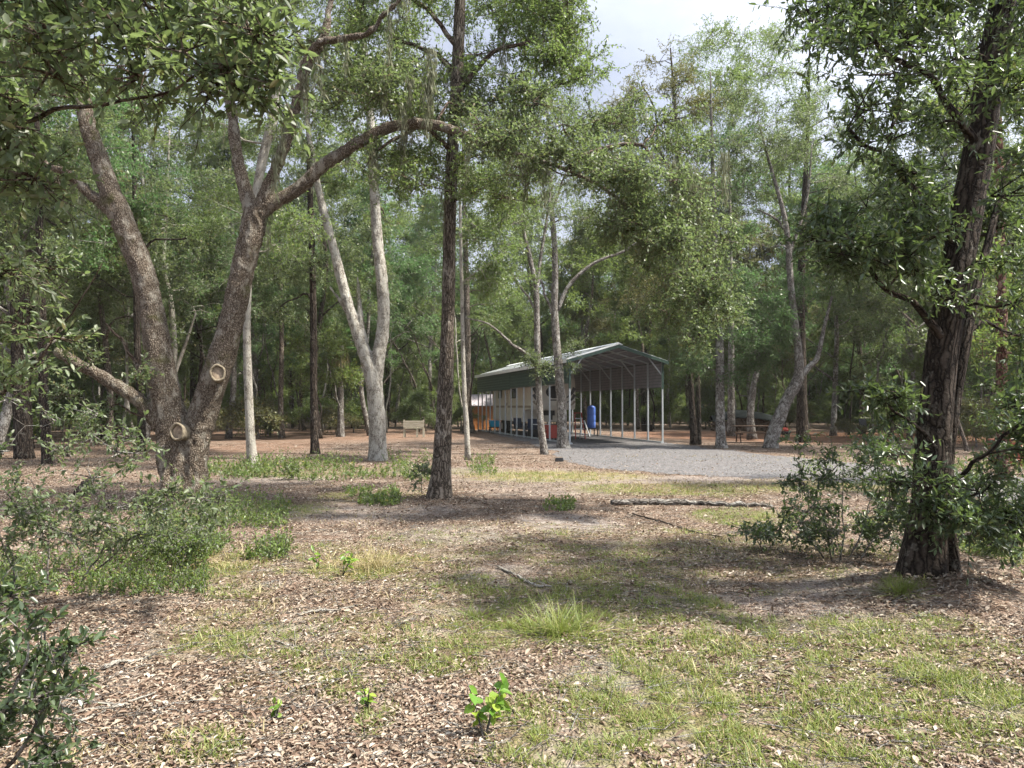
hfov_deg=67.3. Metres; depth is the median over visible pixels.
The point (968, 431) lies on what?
forest bush
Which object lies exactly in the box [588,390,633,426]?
forest bush
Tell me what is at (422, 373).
young tree
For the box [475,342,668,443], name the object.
carport
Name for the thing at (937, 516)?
oak tree
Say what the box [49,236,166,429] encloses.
forest tree
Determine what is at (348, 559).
sapling
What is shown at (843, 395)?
young tree
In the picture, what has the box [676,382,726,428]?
forest bush
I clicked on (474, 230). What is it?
forest tree
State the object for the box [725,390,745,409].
forest bush
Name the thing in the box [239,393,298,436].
forest bush
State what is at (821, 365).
young tree
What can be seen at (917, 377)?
young tree
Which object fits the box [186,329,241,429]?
young tree
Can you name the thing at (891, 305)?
forest tree
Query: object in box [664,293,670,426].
bare sapling
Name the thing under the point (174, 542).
shrub
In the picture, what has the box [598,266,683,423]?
forest tree
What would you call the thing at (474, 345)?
forest tree
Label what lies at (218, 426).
forest bush
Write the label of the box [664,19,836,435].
forest tree
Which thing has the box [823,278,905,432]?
young tree
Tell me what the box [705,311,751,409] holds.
young tree
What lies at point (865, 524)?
shrub
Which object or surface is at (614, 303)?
forest tree
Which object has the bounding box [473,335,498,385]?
young tree
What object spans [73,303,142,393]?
young tree
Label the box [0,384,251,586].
shrub
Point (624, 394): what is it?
young tree
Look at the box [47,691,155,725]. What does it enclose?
fallen branch
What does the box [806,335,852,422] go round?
young tree
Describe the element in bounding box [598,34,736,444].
forest tree
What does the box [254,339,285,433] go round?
bare sapling
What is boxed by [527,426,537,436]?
storage crate
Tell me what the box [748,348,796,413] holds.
young tree
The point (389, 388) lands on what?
bare sapling
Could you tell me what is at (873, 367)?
forest tree
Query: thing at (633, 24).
sky
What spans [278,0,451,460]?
pale tree
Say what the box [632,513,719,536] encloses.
fallen branch
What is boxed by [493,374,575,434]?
camper trailer
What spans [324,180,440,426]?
forest tree
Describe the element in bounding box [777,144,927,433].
forest tree
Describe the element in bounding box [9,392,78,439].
forest bush
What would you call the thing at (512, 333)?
forest tree
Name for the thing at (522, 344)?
young tree
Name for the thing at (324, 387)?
bare sapling
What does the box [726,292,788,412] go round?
young tree
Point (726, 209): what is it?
forest tree
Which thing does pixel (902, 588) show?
grass tuft
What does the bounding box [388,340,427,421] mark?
forest tree
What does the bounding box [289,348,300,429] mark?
bare sapling
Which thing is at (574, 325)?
forest tree
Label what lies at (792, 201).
forest tree
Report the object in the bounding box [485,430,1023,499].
gravel drive
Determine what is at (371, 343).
young tree
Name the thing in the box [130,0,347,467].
forest tree
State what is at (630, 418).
forest bush
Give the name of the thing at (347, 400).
forest bush
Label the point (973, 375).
young tree
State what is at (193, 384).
forest tree
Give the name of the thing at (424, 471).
shrub
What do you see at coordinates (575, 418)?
step ladder
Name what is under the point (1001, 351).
forest tree
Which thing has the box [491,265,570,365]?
forest tree
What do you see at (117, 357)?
forest tree
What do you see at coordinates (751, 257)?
forest tree
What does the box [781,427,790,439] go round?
charcoal grill
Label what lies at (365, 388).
young tree
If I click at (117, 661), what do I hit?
fallen branch
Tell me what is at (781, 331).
forest tree
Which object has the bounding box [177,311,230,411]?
young tree
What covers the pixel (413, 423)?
wooden bench
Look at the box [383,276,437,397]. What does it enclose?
forest tree
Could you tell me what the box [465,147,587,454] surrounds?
forest tree
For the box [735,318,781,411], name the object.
young tree
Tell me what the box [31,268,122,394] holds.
forest tree
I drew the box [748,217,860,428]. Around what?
forest tree
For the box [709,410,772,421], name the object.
tarpaulin
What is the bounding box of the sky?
[39,0,1023,395]
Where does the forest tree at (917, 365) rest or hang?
on the ground at (676, 433)
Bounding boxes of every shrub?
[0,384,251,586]
[0,553,119,767]
[94,503,225,591]
[266,454,317,479]
[405,459,431,493]
[725,512,795,552]
[765,426,914,560]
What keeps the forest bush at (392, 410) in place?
on the ground at (676, 433)
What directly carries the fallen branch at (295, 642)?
on the ground at (676, 433)
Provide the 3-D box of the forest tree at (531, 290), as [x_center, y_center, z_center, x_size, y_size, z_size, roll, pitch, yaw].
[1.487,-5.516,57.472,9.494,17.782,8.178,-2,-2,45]
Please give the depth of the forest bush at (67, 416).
46.93 m
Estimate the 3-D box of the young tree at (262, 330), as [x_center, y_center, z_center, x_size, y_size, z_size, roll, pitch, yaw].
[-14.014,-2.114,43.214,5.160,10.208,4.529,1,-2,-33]
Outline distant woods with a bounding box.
[34,272,1019,422]
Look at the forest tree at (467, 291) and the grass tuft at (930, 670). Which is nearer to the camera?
the grass tuft at (930, 670)
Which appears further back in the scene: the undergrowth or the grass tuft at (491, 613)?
the undergrowth
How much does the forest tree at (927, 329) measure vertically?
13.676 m
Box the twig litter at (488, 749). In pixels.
[0,479,1023,767]
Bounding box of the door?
[484,409,493,428]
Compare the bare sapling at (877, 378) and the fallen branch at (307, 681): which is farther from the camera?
the bare sapling at (877, 378)
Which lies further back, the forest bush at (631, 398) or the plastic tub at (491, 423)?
the forest bush at (631, 398)
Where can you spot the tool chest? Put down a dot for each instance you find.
(553, 431)
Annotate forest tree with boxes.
[0,0,184,454]
[0,20,125,464]
[0,33,187,448]
[0,39,69,458]
[0,123,72,316]
[0,164,123,432]
[0,231,67,324]
[0,240,63,363]
[24,50,269,441]
[30,84,204,446]
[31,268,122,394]
[33,266,111,424]
[47,167,217,432]
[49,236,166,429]
[63,44,230,450]
[102,203,217,361]
[115,102,287,402]
[124,129,262,371]
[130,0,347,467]
[149,103,332,438]
[178,179,334,397]
[179,167,277,428]
[181,265,218,392]
[220,40,366,453]
[224,166,337,438]
[237,315,300,397]
[242,210,309,423]
[252,128,403,438]
[256,233,356,430]
[257,243,302,400]
[258,314,325,426]
[289,171,441,435]
[290,224,401,425]
[301,247,411,427]
[301,275,410,424]
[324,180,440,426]
[365,189,498,428]
[365,258,440,423]
[375,213,497,383]
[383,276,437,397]
[388,98,549,432]
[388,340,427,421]
[418,287,480,394]
[422,153,552,459]
[432,257,524,393]
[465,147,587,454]
[476,284,533,423]
[481,189,606,360]
[490,91,663,447]
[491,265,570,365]
[521,236,638,426]
[529,233,639,394]
[533,197,655,424]
[573,189,690,423]
[584,232,685,428]
[594,234,653,411]
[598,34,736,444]
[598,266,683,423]
[605,268,674,421]
[622,213,749,427]
[652,171,771,426]
[652,315,712,384]
[659,72,823,447]
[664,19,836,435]
[692,12,903,442]
[694,215,816,399]
[696,220,773,389]
[702,74,862,447]
[723,130,871,354]
[729,262,826,439]
[747,150,921,435]
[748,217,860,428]
[764,265,828,423]
[767,178,892,427]
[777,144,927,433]
[779,287,832,403]
[805,68,1023,357]
[812,150,1008,438]
[814,304,848,400]
[825,199,933,428]
[842,313,920,394]
[881,300,983,394]
[893,300,987,385]
[896,136,1023,440]
[919,3,1023,480]
[943,64,1023,335]
[1008,230,1023,379]
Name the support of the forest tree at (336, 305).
on the ground at (676, 433)
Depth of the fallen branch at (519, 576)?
7.14 m
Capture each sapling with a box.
[0,292,10,443]
[102,309,183,438]
[121,285,131,439]
[164,303,215,438]
[194,297,221,358]
[251,296,259,437]
[252,317,278,434]
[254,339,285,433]
[269,697,281,717]
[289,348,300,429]
[298,306,328,431]
[308,545,323,568]
[320,345,341,436]
[340,551,357,575]
[354,289,426,430]
[356,685,376,707]
[369,316,395,432]
[394,351,409,426]
[395,297,434,429]
[407,309,461,391]
[455,317,479,430]
[464,672,512,738]
[466,314,481,430]
[644,344,654,428]
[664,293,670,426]
[734,342,742,409]
[768,348,792,426]
[841,367,851,417]
[855,288,969,450]
[864,286,898,436]
[871,324,908,417]
[887,344,924,437]
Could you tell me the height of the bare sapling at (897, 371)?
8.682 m
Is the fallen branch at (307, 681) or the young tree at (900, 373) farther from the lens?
the young tree at (900, 373)
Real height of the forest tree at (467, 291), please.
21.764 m
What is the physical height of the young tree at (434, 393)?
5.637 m
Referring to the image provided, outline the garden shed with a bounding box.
[462,394,498,429]
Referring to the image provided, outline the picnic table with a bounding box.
[730,425,768,442]
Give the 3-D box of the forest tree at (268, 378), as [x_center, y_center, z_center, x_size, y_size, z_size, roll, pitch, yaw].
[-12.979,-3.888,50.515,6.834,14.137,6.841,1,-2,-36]
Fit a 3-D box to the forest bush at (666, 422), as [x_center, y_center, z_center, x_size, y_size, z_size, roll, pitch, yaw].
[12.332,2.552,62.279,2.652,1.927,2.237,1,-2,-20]
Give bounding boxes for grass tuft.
[296,537,438,580]
[433,596,515,626]
[434,589,668,668]
[841,571,945,602]
[856,654,1013,708]
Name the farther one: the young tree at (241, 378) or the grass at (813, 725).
the young tree at (241, 378)
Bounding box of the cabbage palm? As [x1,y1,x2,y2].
[318,314,355,436]
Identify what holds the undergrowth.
on the ground at (676, 433)
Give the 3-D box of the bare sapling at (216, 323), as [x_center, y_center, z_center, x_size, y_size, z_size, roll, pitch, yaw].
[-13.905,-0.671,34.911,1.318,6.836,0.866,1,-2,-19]
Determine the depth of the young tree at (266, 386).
78.03 m
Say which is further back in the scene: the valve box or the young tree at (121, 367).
the young tree at (121, 367)
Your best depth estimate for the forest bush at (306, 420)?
54.92 m
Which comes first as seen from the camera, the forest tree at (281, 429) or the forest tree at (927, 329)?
the forest tree at (281, 429)
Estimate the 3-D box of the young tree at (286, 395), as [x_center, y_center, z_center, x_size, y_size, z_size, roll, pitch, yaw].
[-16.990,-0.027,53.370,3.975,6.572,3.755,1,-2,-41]
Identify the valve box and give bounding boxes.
[555,458,563,461]
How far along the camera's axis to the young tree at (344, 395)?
68.56 m
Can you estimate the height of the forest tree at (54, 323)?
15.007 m
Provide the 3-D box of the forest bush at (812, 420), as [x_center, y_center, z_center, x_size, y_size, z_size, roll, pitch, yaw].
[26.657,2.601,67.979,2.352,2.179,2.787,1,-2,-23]
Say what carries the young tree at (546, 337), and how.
on the ground at (676, 433)
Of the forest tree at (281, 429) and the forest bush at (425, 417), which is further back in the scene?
the forest bush at (425, 417)
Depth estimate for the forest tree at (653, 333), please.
75.01 m
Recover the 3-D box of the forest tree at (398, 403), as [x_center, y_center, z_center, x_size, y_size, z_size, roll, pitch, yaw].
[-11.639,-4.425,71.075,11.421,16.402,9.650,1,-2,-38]
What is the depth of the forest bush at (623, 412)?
63.27 m
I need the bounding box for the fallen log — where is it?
[610,498,772,507]
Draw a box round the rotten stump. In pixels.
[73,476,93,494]
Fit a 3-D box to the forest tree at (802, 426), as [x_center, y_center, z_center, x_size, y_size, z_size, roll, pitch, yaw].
[13.010,-7.542,36.177,9.626,20.644,8.113,0,-2,0]
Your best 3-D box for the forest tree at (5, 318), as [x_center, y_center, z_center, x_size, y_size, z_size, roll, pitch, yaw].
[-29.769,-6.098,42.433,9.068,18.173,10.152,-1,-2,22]
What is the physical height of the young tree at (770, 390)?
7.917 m
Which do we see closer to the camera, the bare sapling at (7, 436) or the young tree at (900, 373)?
the bare sapling at (7, 436)
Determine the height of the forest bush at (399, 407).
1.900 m
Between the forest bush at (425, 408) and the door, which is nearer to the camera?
the door
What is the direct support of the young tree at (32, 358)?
on the ground at (676, 433)
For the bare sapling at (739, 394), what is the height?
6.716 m
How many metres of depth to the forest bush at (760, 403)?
72.97 m
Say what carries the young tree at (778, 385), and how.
on the ground at (676, 433)
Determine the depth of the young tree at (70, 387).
53.56 m
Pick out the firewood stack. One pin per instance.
(740, 421)
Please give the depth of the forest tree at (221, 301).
55.42 m
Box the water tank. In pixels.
[587,405,595,427]
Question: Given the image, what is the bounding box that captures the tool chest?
[545,425,556,439]
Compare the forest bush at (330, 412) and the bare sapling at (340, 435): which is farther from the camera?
the forest bush at (330, 412)
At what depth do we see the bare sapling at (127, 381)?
36.07 m
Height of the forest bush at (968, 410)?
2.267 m
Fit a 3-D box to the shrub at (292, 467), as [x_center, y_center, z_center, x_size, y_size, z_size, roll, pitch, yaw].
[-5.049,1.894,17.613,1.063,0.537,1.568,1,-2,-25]
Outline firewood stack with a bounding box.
[710,418,769,430]
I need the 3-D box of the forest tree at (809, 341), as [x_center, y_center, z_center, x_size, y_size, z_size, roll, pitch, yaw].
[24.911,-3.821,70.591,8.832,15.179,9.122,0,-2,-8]
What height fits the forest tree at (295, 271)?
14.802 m
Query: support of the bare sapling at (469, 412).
on the ground at (676, 433)
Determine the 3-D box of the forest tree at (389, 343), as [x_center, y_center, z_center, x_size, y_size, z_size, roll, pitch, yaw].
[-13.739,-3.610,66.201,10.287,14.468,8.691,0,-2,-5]
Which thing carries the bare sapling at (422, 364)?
on the ground at (676, 433)
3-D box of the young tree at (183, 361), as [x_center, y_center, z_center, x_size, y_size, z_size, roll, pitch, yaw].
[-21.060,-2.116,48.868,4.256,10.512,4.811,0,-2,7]
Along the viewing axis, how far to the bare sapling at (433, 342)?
53.50 m
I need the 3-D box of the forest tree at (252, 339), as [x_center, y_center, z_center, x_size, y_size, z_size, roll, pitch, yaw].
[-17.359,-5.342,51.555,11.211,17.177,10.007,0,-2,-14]
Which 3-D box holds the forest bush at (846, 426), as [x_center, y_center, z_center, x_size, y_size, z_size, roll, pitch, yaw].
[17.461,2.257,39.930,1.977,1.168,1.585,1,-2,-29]
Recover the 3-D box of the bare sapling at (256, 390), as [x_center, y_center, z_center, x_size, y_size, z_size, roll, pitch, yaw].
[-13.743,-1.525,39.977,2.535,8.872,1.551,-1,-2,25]
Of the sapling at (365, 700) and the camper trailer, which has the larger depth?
the camper trailer
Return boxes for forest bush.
[1,363,91,436]
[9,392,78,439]
[52,396,87,431]
[80,390,136,434]
[118,386,148,428]
[184,399,224,430]
[215,412,235,431]
[216,393,291,438]
[223,384,244,415]
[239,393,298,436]
[285,391,337,424]
[290,415,309,427]
[319,403,363,434]
[325,396,353,425]
[330,392,367,432]
[389,406,397,422]
[391,383,436,431]
[394,406,411,427]
[402,399,430,424]
[408,407,434,425]
[435,396,462,423]
[452,404,487,424]
[567,392,613,424]
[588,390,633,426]
[596,404,619,422]
[607,403,631,425]
[620,405,652,425]
[623,389,655,419]
[639,397,681,426]
[650,398,659,423]
[652,406,680,425]
[659,393,684,418]
[672,392,687,423]
[675,405,701,426]
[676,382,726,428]
[678,408,708,424]
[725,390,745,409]
[725,393,746,411]
[754,392,774,413]
[767,393,795,421]
[786,403,817,424]
[808,402,821,423]
[810,390,831,425]
[811,399,842,425]
[830,417,868,436]
[837,402,858,422]
[840,392,868,421]
[851,384,917,430]
[897,381,983,423]
[956,394,1014,446]
[958,418,994,441]
[961,389,993,422]
[966,396,1015,441]
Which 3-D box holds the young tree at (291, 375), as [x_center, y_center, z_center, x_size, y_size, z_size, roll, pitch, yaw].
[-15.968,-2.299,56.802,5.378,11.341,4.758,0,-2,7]
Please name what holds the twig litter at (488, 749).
on the ground at (676, 433)
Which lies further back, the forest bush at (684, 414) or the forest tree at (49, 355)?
the forest bush at (684, 414)
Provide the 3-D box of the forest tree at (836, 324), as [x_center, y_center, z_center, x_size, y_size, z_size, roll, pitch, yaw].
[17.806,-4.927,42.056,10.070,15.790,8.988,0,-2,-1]
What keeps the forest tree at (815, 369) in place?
on the ground at (676, 433)
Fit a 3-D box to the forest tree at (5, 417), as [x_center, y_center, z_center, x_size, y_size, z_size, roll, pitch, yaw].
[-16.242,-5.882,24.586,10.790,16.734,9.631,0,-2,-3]
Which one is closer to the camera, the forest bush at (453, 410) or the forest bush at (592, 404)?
the forest bush at (592, 404)
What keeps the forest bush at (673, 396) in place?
on the ground at (676, 433)
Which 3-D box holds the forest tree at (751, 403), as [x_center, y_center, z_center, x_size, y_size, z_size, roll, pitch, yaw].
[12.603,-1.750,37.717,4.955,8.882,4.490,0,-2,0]
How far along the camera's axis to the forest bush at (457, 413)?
50.04 m
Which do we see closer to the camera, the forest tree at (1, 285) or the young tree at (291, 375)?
the forest tree at (1, 285)
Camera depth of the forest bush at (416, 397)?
47.83 m
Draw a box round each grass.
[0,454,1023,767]
[95,471,1023,767]
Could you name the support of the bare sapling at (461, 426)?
on the ground at (676, 433)
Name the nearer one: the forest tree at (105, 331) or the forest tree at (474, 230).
the forest tree at (474, 230)
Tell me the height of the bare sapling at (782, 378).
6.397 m
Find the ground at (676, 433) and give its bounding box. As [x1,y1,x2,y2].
[0,419,1023,767]
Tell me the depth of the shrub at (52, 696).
3.00 m
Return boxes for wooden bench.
[403,420,424,436]
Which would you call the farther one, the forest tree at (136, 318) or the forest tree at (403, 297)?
the forest tree at (403, 297)
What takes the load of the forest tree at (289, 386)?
on the ground at (676, 433)
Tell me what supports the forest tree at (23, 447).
on the ground at (676, 433)
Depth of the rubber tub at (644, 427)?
49.64 m
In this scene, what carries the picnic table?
on the ground at (676, 433)
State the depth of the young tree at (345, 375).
39.05 m
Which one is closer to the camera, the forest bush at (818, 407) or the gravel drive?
the gravel drive
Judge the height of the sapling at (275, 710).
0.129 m
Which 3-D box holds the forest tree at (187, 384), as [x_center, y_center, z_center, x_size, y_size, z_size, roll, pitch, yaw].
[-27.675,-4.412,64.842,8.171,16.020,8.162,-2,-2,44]
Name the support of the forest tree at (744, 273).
on the ground at (676, 433)
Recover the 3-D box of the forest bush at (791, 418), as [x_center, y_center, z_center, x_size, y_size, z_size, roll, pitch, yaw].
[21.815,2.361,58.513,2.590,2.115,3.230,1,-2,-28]
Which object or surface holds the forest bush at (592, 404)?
on the ground at (676, 433)
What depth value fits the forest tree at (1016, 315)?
44.27 m
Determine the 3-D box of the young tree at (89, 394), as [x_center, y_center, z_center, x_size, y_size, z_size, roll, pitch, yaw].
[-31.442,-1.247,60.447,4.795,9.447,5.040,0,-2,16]
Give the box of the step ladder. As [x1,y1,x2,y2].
[571,413,585,438]
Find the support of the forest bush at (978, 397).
on the ground at (676, 433)
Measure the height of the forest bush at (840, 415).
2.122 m
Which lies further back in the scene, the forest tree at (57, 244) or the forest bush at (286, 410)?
the forest bush at (286, 410)
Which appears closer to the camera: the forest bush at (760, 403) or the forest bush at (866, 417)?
the forest bush at (866, 417)
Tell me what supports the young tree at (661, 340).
on the ground at (676, 433)
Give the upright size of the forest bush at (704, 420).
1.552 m
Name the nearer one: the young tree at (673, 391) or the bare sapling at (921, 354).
the bare sapling at (921, 354)
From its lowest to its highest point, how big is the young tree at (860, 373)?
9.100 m
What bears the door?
in the garden shed
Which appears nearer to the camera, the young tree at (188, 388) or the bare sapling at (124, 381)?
the bare sapling at (124, 381)
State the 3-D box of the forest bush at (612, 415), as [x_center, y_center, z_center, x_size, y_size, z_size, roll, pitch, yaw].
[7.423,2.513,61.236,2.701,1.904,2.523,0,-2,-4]
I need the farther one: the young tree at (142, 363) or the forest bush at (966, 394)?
the young tree at (142, 363)
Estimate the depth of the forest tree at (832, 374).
78.00 m
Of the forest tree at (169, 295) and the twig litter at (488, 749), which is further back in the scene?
the forest tree at (169, 295)
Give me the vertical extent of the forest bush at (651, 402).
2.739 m
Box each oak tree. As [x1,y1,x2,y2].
[0,0,328,410]
[0,0,755,508]
[310,0,630,500]
[747,0,1023,585]
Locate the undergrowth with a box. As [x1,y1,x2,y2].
[0,445,1023,596]
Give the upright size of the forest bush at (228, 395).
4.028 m
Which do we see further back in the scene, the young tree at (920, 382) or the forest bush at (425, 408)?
the forest bush at (425, 408)
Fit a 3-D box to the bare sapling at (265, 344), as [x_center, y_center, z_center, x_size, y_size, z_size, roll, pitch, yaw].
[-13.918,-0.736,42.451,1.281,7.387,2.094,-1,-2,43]
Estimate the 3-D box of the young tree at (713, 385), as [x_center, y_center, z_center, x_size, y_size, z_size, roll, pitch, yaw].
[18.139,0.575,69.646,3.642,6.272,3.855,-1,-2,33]
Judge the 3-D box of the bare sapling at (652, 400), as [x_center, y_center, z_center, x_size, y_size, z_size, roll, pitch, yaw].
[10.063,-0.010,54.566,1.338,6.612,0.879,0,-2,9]
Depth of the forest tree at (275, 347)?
76.69 m
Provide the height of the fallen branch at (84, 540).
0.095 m
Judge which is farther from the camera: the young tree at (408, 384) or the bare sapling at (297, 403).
the young tree at (408, 384)
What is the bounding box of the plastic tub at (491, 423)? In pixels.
[488,420,498,426]
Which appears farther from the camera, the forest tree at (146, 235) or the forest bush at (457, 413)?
the forest bush at (457, 413)
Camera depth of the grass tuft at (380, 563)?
7.74 m
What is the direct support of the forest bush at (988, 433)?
on the ground at (676, 433)
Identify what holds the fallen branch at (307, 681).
on the ground at (676, 433)
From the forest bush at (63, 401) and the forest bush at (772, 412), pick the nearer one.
the forest bush at (63, 401)
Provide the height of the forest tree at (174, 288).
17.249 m
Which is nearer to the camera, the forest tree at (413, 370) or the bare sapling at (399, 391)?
the bare sapling at (399, 391)
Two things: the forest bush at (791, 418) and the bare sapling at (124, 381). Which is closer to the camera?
the bare sapling at (124, 381)
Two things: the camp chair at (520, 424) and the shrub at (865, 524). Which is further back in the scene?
the camp chair at (520, 424)
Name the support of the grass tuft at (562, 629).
on the ground at (676, 433)
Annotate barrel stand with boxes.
[584,428,598,435]
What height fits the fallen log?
0.135 m
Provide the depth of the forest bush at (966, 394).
41.74 m
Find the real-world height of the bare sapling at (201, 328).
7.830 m
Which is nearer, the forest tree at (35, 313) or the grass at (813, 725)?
the grass at (813, 725)
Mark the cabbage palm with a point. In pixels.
(341, 395)
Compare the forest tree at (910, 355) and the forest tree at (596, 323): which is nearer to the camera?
the forest tree at (910, 355)
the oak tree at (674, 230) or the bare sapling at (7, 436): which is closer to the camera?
the oak tree at (674, 230)
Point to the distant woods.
(813, 390)
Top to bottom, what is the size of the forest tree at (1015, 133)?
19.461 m
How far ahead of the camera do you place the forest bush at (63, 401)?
39.70 m
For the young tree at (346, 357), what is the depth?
54.45 m
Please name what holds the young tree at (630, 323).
on the ground at (676, 433)
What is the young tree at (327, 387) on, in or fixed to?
on the ground at (676, 433)
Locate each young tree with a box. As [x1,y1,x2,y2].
[0,276,37,394]
[0,290,53,433]
[48,303,120,437]
[49,255,143,439]
[49,341,94,428]
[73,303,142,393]
[82,337,131,403]
[124,197,255,383]
[130,310,189,385]
[141,286,209,404]
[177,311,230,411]
[181,337,202,398]
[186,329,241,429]
[236,347,264,402]
[237,253,308,434]
[240,339,294,428]
[258,351,277,396]
[265,289,322,427]
[275,280,363,419]
[305,312,358,394]
[308,307,360,428]
[325,387,356,401]
[347,337,399,397]
[348,341,384,424]
[384,356,415,391]
[392,337,438,405]
[426,350,461,405]
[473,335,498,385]
[506,337,532,423]
[530,323,567,423]
[582,345,617,428]
[601,389,633,404]
[613,311,650,425]
[645,324,677,397]
[650,331,695,421]
[659,360,705,421]
[695,360,727,398]
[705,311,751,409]
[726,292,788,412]
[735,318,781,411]
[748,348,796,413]
[757,373,787,398]
[762,357,796,400]
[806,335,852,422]
[807,318,844,393]
[817,283,893,434]
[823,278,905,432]
[838,358,866,422]
[870,320,919,429]
[907,345,968,412]
[915,346,973,396]
[964,273,1022,440]
[968,241,1023,395]
[971,280,1023,381]
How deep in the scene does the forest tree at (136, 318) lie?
28.00 m
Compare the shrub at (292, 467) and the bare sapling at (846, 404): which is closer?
the shrub at (292, 467)
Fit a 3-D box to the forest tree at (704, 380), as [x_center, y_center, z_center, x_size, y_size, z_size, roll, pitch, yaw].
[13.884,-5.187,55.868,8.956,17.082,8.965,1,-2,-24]
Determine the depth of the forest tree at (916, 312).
53.40 m
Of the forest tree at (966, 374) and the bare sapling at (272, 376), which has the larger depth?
the forest tree at (966, 374)
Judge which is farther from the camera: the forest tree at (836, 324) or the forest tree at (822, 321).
the forest tree at (822, 321)
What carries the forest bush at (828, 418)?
on the ground at (676, 433)
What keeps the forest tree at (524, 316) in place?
on the ground at (676, 433)
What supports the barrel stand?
on the gravel drive
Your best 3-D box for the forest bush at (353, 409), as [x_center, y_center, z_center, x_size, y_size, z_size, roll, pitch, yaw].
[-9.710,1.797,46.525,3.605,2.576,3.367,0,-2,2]
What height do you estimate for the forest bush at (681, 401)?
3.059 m
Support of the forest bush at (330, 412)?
on the ground at (676, 433)
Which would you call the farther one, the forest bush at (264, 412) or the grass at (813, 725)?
the forest bush at (264, 412)
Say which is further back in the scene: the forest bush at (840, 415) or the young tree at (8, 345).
the forest bush at (840, 415)
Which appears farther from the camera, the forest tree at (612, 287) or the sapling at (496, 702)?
the forest tree at (612, 287)
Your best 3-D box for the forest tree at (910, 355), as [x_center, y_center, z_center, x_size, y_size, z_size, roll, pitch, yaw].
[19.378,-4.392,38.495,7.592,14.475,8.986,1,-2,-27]
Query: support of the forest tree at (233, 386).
on the ground at (676, 433)
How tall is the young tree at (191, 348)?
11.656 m
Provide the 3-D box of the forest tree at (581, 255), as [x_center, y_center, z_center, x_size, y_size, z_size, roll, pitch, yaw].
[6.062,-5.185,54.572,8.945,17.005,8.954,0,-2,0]
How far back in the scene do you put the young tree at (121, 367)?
37.54 m
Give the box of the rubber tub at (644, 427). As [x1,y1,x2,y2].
[640,424,653,430]
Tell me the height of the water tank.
1.240 m
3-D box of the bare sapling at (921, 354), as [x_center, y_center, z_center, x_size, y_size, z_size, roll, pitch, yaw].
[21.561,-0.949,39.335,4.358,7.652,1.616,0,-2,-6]
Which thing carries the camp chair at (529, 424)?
on the gravel drive
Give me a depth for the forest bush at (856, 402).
59.71 m
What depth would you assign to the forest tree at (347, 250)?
37.76 m
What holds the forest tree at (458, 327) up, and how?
on the ground at (676, 433)
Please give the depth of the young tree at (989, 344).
40.13 m
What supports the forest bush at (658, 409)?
on the ground at (676, 433)
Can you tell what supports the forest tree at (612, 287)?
on the ground at (676, 433)
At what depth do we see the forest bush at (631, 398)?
64.39 m
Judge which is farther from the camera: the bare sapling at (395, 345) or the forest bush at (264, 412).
the bare sapling at (395, 345)
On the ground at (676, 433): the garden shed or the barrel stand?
the garden shed
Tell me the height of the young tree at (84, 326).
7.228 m
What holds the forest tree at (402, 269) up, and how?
on the ground at (676, 433)
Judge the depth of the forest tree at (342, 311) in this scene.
56.33 m
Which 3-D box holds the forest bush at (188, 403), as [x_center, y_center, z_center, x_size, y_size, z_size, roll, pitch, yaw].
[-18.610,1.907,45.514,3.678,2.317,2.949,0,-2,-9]
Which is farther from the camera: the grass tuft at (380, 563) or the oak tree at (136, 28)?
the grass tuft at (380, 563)
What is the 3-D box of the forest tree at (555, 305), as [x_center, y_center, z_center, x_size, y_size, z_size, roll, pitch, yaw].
[2.505,-4.517,30.799,6.862,14.329,7.000,0,-2,0]
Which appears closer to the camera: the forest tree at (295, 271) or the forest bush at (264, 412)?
the forest tree at (295, 271)
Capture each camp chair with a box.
[513,418,526,435]
[525,419,537,437]
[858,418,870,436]
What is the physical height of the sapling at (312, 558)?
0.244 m
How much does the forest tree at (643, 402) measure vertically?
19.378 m
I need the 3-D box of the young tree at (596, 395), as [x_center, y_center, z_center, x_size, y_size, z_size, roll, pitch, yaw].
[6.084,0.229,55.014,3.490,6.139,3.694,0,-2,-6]
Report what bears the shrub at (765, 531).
on the ground at (676, 433)
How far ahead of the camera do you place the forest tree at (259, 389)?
76.10 m
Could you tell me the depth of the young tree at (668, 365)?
78.66 m
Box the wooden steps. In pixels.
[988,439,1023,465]
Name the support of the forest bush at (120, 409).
on the ground at (676, 433)
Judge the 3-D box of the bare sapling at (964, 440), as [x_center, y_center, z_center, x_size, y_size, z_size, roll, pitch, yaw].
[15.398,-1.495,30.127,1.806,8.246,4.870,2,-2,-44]
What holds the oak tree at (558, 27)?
on the ground at (676, 433)
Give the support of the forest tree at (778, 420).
on the ground at (676, 433)
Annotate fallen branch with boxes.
[22,518,128,550]
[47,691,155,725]
[104,646,179,668]
[244,655,359,692]
[266,627,347,654]
[297,596,357,615]
[488,564,551,587]
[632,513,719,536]
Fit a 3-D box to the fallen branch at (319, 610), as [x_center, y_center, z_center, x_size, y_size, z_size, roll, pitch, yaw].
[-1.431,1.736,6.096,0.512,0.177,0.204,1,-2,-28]
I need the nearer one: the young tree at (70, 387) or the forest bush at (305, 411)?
the forest bush at (305, 411)

